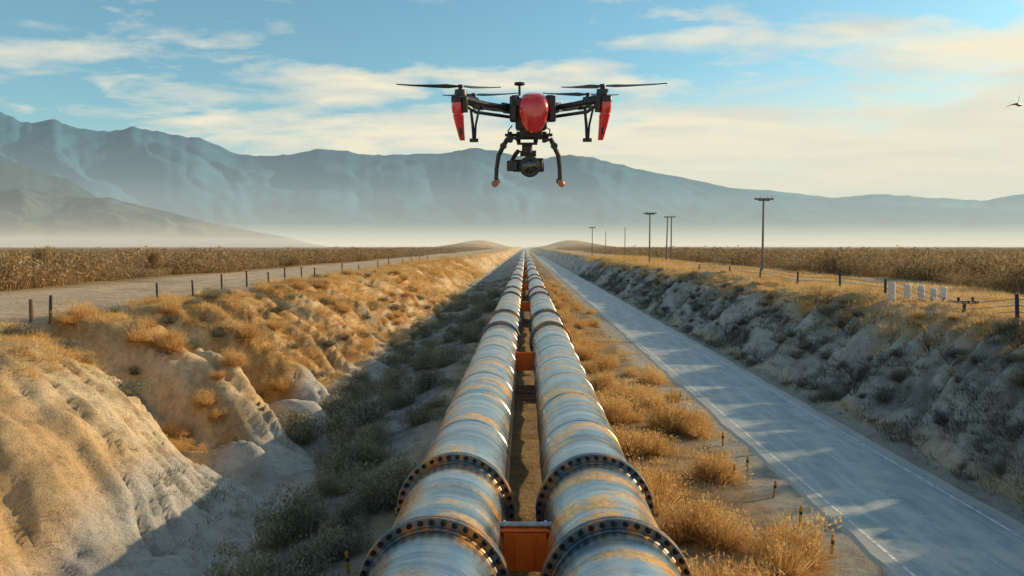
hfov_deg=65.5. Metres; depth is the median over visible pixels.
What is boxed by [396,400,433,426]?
sagebrush
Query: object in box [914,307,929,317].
dry shrub
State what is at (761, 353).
bare bush
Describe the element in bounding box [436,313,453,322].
sagebrush
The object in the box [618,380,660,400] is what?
dry shrub
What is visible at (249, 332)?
dry shrub
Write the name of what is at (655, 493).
dry shrub
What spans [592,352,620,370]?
dry shrub
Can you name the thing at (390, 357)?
sagebrush
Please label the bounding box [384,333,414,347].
sagebrush
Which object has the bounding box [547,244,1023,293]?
crop field
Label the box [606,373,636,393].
dry shrub
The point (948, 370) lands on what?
scrub bush
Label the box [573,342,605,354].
dry shrub
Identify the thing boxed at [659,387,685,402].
dry shrub
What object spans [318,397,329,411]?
sagebrush
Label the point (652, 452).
dry shrub
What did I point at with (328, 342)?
scrub bush
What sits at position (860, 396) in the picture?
scrub bush
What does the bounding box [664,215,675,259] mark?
utility pole
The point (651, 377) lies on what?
dry shrub
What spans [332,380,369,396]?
sagebrush
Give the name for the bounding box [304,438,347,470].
sagebrush
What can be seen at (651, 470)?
dry shrub
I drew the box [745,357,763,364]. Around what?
scrub bush
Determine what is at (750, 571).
dry shrub
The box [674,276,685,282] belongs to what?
scrub bush
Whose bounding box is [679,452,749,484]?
dry shrub
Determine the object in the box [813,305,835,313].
scrub bush
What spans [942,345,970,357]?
scrub bush
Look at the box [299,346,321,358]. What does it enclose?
dry shrub
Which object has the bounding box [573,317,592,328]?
dry shrub
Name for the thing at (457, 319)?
sagebrush
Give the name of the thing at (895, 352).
scrub bush
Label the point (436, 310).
sagebrush
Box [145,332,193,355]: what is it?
dry shrub
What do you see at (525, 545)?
pipe support
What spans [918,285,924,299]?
bollard
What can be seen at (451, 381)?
ditch grass
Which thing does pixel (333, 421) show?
sagebrush
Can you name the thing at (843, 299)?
scrub bush
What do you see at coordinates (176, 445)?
dry shrub
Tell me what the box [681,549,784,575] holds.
dry shrub
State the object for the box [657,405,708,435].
dry shrub
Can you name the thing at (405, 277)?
dry shrub
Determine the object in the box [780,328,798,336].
scrub bush
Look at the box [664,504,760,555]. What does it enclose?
dry shrub
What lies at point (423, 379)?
sagebrush
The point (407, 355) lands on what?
sagebrush
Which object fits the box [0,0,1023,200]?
sky
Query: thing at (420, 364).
sagebrush
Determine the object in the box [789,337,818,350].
scrub bush
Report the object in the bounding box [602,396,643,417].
dry shrub
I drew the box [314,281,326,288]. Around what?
dry shrub
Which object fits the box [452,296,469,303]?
sagebrush
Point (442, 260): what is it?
dry grass
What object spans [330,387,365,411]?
sagebrush
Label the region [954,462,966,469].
scrub bush
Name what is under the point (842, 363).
scrub bush
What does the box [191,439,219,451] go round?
dry shrub
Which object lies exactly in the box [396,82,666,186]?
drone
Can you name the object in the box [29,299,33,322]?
wooden post
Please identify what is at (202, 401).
dry shrub
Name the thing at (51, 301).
wire fence
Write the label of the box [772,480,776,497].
marker post
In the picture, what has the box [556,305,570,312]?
dry shrub
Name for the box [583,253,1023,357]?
dry grass
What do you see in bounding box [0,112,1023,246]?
mountains
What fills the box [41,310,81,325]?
dry shrub
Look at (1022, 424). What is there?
bare bush
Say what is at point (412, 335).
sagebrush
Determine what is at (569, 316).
dry shrub
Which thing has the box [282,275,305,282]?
dry shrub
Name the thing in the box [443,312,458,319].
sagebrush
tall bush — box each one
[31,242,55,270]
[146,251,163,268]
[954,253,971,272]
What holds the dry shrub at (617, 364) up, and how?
on the ground at (72, 440)
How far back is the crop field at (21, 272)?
75.31 m
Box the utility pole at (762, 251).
[754,196,773,270]
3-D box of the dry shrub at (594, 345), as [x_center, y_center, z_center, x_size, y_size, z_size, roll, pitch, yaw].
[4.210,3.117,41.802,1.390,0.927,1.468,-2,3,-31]
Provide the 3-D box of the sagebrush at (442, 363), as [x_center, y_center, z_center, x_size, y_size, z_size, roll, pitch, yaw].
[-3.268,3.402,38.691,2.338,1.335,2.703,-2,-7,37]
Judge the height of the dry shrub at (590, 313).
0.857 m
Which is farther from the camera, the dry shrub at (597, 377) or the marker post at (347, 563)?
the dry shrub at (597, 377)
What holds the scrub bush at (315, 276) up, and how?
on the ground at (72, 440)
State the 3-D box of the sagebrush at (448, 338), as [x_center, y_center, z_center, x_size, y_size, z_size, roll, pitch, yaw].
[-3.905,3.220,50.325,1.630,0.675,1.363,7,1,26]
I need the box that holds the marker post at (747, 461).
[746,455,748,470]
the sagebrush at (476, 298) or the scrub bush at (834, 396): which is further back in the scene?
the sagebrush at (476, 298)
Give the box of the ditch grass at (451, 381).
[146,275,510,575]
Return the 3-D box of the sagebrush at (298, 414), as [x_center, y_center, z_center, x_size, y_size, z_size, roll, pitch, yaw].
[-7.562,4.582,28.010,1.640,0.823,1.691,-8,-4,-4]
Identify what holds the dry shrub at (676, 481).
on the ground at (72, 440)
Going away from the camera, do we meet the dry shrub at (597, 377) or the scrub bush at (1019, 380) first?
the scrub bush at (1019, 380)
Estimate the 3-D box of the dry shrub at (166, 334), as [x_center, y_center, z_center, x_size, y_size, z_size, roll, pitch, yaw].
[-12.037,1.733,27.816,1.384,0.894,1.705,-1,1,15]
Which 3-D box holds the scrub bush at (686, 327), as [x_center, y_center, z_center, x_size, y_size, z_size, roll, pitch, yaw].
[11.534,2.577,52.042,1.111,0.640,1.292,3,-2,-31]
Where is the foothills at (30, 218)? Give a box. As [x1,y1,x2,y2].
[0,189,328,246]
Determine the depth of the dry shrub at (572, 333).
46.12 m
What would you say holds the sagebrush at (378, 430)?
on the ground at (72, 440)
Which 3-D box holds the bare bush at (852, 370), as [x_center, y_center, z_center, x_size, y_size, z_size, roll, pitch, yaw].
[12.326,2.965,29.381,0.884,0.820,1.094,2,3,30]
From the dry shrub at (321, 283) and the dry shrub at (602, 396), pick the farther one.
the dry shrub at (321, 283)
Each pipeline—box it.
[359,248,524,575]
[526,249,691,575]
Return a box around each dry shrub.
[4,322,26,332]
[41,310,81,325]
[53,298,102,321]
[55,344,101,368]
[112,322,157,347]
[127,320,147,330]
[133,314,161,328]
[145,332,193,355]
[149,327,188,346]
[150,294,186,316]
[153,295,170,302]
[161,417,196,442]
[167,431,194,451]
[171,439,187,450]
[176,296,194,303]
[178,439,199,449]
[187,386,219,410]
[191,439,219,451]
[202,407,228,419]
[208,367,229,378]
[217,346,254,368]
[231,319,263,341]
[256,389,269,397]
[262,375,292,393]
[267,318,284,330]
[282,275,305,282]
[288,354,319,368]
[290,281,308,290]
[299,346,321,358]
[307,292,320,299]
[311,288,328,295]
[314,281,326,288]
[317,323,325,329]
[318,295,337,304]
[328,273,342,280]
[331,298,355,315]
[342,267,353,274]
[355,338,378,350]
[357,325,367,331]
[367,304,376,310]
[376,314,390,325]
[378,331,391,338]
[386,309,395,319]
[393,268,402,274]
[393,276,406,283]
[394,317,403,323]
[401,273,409,279]
[402,291,411,296]
[551,288,558,293]
[552,296,562,302]
[555,300,575,308]
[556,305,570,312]
[558,294,571,302]
[558,308,574,317]
[560,312,572,318]
[561,313,571,323]
[564,322,574,328]
[569,330,584,340]
[572,332,594,345]
[572,340,583,347]
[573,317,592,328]
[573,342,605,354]
[576,342,604,359]
[580,358,604,373]
[583,316,601,327]
[584,308,596,314]
[585,339,601,350]
[587,371,613,388]
[590,366,616,380]
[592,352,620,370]
[592,371,623,392]
[594,386,623,399]
[596,389,637,413]
[597,390,645,427]
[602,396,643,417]
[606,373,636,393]
[609,354,623,367]
[610,384,666,407]
[611,418,655,461]
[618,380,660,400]
[619,364,643,377]
[622,427,678,455]
[626,453,688,494]
[628,408,647,422]
[630,389,702,436]
[633,405,650,412]
[634,360,673,385]
[634,457,697,518]
[635,392,674,409]
[638,430,680,459]
[645,464,694,503]
[652,487,721,550]
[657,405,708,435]
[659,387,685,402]
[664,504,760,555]
[666,413,702,436]
[667,418,713,438]
[674,418,702,436]
[674,492,749,550]
[679,444,753,487]
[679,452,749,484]
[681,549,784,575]
[683,408,718,432]
[695,550,781,575]
[698,455,749,483]
[730,520,831,575]
[735,504,864,575]
[751,535,826,565]
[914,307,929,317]
[945,312,967,319]
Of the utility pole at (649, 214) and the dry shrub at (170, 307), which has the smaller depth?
the dry shrub at (170, 307)
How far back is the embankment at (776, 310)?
26.74 m
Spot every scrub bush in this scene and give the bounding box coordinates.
[1,323,46,336]
[47,336,81,351]
[75,353,105,365]
[100,303,136,316]
[103,377,149,396]
[124,365,142,375]
[163,314,177,323]
[184,333,206,349]
[188,297,203,304]
[200,286,227,298]
[208,324,226,337]
[222,289,237,294]
[252,293,264,299]
[271,300,293,310]
[283,342,302,348]
[285,294,298,299]
[308,273,322,278]
[316,297,333,306]
[317,370,327,376]
[318,336,339,346]
[337,333,353,339]
[366,301,378,307]
[370,330,382,340]
[387,304,399,309]
[656,306,670,310]
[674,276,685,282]
[681,325,693,330]
[690,304,700,310]
[703,314,715,319]
[720,283,730,287]
[728,284,748,291]
[728,329,742,337]
[731,317,750,325]
[739,350,749,356]
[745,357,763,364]
[770,335,786,343]
[777,347,805,358]
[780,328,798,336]
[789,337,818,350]
[794,380,808,387]
[809,387,843,399]
[810,306,836,315]
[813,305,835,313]
[813,347,834,360]
[822,386,844,399]
[824,313,852,324]
[831,294,853,303]
[838,360,851,366]
[840,371,863,382]
[843,309,866,317]
[855,364,873,376]
[857,391,872,398]
[861,355,874,361]
[866,417,877,421]
[869,386,900,403]
[879,348,915,359]
[887,370,908,382]
[890,366,914,379]
[923,406,948,425]
[937,366,956,378]
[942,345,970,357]
[953,372,964,382]
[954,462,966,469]
[962,354,986,364]
[988,459,1011,475]
[989,314,1023,331]
[993,352,1023,362]
[1002,353,1023,366]
[1007,360,1023,386]
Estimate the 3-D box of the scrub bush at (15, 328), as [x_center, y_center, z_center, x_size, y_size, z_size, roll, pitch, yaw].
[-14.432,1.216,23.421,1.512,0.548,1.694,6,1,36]
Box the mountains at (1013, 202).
[733,188,1023,209]
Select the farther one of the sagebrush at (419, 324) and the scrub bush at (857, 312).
the sagebrush at (419, 324)
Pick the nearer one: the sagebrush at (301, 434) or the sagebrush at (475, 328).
the sagebrush at (301, 434)
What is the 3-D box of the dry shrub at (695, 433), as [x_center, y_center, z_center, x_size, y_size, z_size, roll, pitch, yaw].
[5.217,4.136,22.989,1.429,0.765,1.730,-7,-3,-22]
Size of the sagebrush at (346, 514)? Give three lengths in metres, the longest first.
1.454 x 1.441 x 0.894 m
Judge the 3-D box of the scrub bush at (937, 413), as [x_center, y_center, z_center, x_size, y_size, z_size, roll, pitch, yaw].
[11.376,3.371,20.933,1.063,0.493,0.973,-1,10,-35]
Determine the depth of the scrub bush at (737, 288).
48.43 m
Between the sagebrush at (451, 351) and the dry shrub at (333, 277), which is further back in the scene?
the dry shrub at (333, 277)
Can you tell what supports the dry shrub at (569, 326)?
on the ground at (72, 440)
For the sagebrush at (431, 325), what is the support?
on the ground at (72, 440)
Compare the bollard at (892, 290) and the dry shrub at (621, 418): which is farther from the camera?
the bollard at (892, 290)
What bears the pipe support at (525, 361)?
on the ground at (72, 440)
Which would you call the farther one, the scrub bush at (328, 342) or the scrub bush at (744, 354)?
the scrub bush at (328, 342)
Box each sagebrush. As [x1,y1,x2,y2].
[205,537,295,575]
[218,545,335,575]
[252,481,344,543]
[255,509,310,550]
[268,532,343,575]
[276,411,325,445]
[276,569,344,575]
[284,407,311,428]
[301,513,339,557]
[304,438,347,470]
[305,440,359,487]
[305,471,359,498]
[309,406,371,444]
[309,428,374,471]
[314,467,345,497]
[316,495,375,538]
[316,516,375,559]
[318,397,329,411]
[319,391,361,422]
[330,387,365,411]
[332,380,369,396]
[334,437,395,470]
[334,453,418,515]
[335,453,421,494]
[342,477,398,508]
[343,390,394,427]
[348,379,364,391]
[351,365,370,382]
[354,418,388,440]
[354,418,390,445]
[356,442,385,466]
[358,430,392,450]
[359,473,401,513]
[362,378,383,389]
[373,366,413,396]
[375,349,410,365]
[379,388,400,402]
[380,386,423,410]
[383,367,408,379]
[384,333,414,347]
[394,335,414,354]
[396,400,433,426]
[397,327,421,340]
[398,345,428,365]
[402,366,449,395]
[404,343,443,370]
[410,319,426,331]
[415,335,440,351]
[419,319,434,329]
[419,327,432,337]
[420,395,448,409]
[422,345,465,367]
[428,322,445,329]
[431,305,441,313]
[432,304,453,311]
[435,299,457,309]
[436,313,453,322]
[437,341,457,356]
[441,325,462,340]
[441,334,457,342]
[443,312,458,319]
[445,325,454,331]
[450,290,465,298]
[451,305,464,311]
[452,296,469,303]
[452,299,468,308]
[452,315,463,323]
[457,319,485,333]
[457,322,484,344]
[459,316,476,322]
[461,327,480,342]
[462,308,484,319]
[464,317,487,329]
[468,307,485,315]
[470,292,482,302]
[477,298,493,306]
[479,298,497,311]
[484,288,493,296]
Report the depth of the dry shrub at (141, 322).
27.92 m
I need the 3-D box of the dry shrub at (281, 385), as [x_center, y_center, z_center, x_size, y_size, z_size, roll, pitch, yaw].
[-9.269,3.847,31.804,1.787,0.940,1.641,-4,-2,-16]
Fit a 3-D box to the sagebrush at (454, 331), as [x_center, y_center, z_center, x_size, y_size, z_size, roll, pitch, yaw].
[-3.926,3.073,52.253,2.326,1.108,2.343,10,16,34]
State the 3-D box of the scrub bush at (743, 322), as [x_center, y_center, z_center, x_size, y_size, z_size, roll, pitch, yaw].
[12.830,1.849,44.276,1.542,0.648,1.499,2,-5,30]
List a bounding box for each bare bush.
[700,305,712,319]
[718,321,739,335]
[747,343,772,358]
[774,311,791,325]
[793,327,817,343]
[801,339,820,354]
[806,284,835,309]
[827,361,876,395]
[831,312,864,338]
[839,356,854,374]
[850,357,874,373]
[912,322,949,354]
[913,379,947,400]
[934,341,969,366]
[990,413,1019,438]
[994,322,1023,349]
[1001,410,1023,440]
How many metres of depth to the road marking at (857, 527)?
18.67 m
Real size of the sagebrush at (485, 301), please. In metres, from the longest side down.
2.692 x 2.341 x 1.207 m
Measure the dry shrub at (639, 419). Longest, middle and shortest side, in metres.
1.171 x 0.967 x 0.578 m
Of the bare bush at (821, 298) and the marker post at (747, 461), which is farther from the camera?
the bare bush at (821, 298)
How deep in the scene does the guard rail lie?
31.18 m
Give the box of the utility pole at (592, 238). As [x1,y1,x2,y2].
[589,227,595,254]
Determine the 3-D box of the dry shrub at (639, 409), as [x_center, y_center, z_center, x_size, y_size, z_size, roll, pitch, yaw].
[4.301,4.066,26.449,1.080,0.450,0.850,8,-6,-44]
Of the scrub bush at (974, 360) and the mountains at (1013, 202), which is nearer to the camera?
the scrub bush at (974, 360)
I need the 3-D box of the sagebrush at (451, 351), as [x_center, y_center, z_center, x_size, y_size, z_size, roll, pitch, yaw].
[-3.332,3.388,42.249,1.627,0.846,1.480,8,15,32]
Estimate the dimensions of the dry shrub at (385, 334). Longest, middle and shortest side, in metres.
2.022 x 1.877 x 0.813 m
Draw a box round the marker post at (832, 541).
[830,534,834,556]
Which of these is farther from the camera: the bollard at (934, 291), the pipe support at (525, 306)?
the pipe support at (525, 306)
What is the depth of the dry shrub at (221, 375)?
26.91 m
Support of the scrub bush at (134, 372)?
on the ground at (72, 440)
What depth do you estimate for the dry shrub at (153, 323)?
28.20 m
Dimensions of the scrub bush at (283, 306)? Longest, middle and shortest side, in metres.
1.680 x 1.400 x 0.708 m
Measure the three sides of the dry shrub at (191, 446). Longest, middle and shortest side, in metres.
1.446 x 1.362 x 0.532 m
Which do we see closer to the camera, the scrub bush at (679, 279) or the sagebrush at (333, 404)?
the sagebrush at (333, 404)
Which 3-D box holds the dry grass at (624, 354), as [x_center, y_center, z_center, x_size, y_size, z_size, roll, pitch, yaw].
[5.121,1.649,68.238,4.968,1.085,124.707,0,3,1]
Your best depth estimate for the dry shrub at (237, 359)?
27.45 m
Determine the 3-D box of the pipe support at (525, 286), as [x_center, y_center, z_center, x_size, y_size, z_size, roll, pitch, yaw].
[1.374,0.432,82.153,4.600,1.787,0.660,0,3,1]
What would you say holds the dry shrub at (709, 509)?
on the ground at (72, 440)
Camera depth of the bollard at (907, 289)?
32.68 m
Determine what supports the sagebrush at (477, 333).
on the ground at (72, 440)
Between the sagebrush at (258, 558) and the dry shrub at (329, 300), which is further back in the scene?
the dry shrub at (329, 300)
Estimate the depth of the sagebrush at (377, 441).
23.78 m
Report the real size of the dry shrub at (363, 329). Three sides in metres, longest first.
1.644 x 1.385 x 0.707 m
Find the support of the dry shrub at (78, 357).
on the ground at (72, 440)
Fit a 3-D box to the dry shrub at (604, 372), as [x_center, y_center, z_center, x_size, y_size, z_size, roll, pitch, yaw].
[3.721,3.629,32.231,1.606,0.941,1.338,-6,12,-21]
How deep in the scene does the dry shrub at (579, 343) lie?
42.44 m
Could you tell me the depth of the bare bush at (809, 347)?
32.46 m
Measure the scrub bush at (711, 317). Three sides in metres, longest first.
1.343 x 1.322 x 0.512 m
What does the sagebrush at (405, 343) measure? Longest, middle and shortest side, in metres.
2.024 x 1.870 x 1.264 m
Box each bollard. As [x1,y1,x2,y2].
[888,282,895,299]
[904,284,911,298]
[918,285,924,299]
[930,288,937,301]
[940,287,946,300]
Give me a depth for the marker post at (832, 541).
14.16 m
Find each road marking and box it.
[538,257,915,575]
[549,260,1023,538]
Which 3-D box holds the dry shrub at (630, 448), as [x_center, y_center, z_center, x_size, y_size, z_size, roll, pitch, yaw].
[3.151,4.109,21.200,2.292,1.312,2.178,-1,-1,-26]
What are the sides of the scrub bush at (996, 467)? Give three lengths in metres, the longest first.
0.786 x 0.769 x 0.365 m
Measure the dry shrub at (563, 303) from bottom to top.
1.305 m
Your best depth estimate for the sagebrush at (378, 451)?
21.43 m
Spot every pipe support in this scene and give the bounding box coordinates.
[467,351,583,399]
[499,520,550,571]
[520,302,555,326]
[522,283,528,300]
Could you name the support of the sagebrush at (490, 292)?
on the ground at (72, 440)
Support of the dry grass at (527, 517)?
on the ground at (72, 440)
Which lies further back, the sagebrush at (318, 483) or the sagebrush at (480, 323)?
the sagebrush at (480, 323)
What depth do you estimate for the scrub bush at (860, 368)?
27.35 m
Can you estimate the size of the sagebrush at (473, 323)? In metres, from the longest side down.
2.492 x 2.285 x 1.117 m
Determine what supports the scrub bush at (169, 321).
on the ground at (72, 440)
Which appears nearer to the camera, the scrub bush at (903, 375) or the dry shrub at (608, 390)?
the scrub bush at (903, 375)
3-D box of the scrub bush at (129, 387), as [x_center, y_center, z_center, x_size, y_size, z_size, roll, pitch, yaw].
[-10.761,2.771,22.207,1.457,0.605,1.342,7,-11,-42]
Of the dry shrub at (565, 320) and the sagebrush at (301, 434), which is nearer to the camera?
the sagebrush at (301, 434)
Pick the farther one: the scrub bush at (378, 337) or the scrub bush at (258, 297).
the scrub bush at (378, 337)
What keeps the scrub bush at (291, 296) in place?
on the ground at (72, 440)
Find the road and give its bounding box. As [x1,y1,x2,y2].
[528,248,1023,575]
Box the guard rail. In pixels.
[943,297,978,305]
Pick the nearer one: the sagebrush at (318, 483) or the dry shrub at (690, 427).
the sagebrush at (318, 483)
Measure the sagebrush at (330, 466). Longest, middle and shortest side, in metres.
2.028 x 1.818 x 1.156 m
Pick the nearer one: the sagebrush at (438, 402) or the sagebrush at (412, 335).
the sagebrush at (438, 402)
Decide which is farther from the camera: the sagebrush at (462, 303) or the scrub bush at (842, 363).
the sagebrush at (462, 303)
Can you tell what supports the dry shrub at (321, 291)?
on the ground at (72, 440)
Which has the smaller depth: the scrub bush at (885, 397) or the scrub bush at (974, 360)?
the scrub bush at (974, 360)
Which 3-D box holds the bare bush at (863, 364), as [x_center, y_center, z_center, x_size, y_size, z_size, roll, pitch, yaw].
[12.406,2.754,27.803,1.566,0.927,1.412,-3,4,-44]
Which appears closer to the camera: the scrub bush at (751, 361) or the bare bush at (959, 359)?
the bare bush at (959, 359)
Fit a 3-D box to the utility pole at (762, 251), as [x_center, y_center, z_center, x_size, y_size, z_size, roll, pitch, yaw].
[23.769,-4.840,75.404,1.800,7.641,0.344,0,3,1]
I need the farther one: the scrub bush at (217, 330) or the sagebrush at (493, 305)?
the sagebrush at (493, 305)
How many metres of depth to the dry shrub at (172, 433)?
25.88 m
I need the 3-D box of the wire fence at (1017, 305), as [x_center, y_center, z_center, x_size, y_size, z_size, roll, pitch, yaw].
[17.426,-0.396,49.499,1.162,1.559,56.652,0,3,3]
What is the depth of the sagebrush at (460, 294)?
96.29 m
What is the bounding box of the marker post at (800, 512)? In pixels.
[799,505,802,524]
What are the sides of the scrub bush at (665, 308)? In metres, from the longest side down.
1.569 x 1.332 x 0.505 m
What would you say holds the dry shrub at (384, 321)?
on the ground at (72, 440)
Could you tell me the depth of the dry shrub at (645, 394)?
27.32 m
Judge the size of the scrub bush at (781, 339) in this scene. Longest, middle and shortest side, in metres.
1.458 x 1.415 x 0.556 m
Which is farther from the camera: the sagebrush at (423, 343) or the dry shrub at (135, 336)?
the sagebrush at (423, 343)
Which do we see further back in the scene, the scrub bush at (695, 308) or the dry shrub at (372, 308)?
the dry shrub at (372, 308)
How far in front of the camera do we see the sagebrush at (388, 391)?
31.82 m
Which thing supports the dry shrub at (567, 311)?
on the ground at (72, 440)
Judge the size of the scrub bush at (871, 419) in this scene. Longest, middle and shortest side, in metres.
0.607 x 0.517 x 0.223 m
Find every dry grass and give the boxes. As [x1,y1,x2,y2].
[0,254,484,574]
[509,318,540,575]
[543,278,832,575]
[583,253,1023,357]
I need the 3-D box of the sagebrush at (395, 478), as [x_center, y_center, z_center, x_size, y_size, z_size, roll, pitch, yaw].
[-2.641,4.231,17.228,2.094,1.168,2.534,7,7,40]
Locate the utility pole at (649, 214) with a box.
[644,211,656,260]
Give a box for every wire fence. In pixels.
[48,255,427,323]
[699,264,1023,319]
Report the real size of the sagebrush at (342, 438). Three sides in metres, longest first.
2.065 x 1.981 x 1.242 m
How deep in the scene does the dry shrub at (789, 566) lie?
13.16 m
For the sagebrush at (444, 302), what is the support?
on the ground at (72, 440)
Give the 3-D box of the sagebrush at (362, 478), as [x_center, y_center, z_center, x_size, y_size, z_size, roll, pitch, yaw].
[-2.974,4.379,18.655,2.289,0.910,1.991,-6,-1,-5]
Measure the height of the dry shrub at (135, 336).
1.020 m
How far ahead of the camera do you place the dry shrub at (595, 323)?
54.18 m
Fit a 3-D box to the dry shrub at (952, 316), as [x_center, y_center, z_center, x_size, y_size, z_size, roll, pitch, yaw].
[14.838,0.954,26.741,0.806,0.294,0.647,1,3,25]
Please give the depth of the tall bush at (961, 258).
54.44 m
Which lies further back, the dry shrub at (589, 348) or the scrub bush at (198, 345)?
the dry shrub at (589, 348)
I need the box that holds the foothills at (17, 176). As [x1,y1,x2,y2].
[0,162,96,197]
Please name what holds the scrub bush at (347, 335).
on the ground at (72, 440)
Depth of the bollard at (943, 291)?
33.26 m
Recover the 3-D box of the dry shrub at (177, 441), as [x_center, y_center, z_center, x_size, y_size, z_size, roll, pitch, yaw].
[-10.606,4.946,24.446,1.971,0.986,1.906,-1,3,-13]
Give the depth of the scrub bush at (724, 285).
54.96 m
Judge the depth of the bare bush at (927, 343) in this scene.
25.05 m
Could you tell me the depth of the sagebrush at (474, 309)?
67.77 m
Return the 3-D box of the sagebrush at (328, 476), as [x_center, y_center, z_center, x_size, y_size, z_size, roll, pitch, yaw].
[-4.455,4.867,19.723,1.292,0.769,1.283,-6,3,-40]
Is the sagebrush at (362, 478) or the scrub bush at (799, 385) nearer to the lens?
the sagebrush at (362, 478)
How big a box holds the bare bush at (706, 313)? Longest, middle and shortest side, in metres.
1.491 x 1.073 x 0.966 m
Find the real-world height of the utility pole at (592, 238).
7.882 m
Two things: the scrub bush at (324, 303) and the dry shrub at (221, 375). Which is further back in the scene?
the scrub bush at (324, 303)
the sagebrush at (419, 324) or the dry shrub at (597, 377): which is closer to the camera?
the dry shrub at (597, 377)
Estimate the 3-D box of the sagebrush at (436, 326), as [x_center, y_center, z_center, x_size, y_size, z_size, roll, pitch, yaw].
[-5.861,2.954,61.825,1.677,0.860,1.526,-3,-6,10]
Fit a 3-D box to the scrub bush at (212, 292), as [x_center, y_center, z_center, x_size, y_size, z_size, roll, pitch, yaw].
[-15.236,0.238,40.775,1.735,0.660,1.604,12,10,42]
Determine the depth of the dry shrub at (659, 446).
21.00 m
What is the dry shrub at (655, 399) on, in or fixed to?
on the ground at (72, 440)
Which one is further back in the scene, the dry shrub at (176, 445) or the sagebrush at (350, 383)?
the sagebrush at (350, 383)
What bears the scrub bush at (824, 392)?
on the ground at (72, 440)
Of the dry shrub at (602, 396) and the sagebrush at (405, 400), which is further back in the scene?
the sagebrush at (405, 400)
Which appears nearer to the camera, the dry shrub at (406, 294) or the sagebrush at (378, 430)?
the sagebrush at (378, 430)
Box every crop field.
[0,245,492,290]
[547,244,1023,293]
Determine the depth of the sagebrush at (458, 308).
78.41 m
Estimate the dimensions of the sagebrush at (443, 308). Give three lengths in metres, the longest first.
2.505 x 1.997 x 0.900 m
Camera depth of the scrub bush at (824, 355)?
31.10 m
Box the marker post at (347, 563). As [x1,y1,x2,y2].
[345,551,349,574]
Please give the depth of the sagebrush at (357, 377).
37.82 m
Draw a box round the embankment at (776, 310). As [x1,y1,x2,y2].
[578,257,1023,515]
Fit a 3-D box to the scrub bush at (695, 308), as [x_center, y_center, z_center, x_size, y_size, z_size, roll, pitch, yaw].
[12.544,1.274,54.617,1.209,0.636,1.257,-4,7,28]
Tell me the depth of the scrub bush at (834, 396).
27.87 m
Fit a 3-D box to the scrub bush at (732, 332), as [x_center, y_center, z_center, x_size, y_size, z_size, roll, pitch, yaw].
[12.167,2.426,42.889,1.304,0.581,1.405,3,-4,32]
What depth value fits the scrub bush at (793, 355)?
33.00 m
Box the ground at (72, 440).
[0,240,1023,575]
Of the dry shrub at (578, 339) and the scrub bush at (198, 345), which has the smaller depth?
the scrub bush at (198, 345)
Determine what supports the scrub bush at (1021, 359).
on the ground at (72, 440)
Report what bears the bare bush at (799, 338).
on the ground at (72, 440)
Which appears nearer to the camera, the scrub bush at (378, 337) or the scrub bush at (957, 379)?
the scrub bush at (957, 379)
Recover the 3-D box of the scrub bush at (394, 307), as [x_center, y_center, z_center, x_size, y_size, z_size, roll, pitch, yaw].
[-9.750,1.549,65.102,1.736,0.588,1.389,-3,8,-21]
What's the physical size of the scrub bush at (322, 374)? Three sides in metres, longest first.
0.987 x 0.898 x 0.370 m
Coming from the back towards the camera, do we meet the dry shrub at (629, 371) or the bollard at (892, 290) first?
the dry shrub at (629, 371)
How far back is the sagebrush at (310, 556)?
14.05 m
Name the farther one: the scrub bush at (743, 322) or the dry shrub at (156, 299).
the scrub bush at (743, 322)
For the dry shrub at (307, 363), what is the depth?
38.45 m
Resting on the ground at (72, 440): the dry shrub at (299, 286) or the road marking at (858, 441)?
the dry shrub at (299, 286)
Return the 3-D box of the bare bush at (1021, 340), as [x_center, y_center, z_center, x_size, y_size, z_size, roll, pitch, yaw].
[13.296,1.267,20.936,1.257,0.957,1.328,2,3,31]
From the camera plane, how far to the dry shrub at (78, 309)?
28.73 m
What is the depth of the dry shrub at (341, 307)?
50.98 m
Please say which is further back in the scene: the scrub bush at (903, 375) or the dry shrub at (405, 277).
the dry shrub at (405, 277)
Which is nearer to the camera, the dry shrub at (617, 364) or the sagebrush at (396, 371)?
the dry shrub at (617, 364)
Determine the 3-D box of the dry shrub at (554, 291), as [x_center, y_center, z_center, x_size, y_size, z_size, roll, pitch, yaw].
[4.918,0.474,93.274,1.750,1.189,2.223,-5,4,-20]
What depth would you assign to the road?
19.26 m
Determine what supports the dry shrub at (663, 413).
on the ground at (72, 440)
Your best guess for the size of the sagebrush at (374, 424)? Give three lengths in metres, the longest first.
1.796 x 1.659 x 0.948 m
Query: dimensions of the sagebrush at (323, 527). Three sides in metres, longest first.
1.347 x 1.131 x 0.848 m
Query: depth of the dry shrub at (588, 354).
38.56 m
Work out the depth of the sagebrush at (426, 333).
56.84 m
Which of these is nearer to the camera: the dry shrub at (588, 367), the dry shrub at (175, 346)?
the dry shrub at (175, 346)
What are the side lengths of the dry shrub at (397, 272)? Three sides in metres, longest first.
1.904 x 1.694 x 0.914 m
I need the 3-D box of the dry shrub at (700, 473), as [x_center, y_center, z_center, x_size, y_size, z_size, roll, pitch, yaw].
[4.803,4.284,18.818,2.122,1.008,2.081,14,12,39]
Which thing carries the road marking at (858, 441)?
on the road
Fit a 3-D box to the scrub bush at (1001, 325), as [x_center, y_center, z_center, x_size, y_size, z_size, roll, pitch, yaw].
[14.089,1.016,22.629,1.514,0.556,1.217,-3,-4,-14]
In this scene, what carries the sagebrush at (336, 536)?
on the ground at (72, 440)
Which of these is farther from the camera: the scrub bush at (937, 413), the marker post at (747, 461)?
the scrub bush at (937, 413)

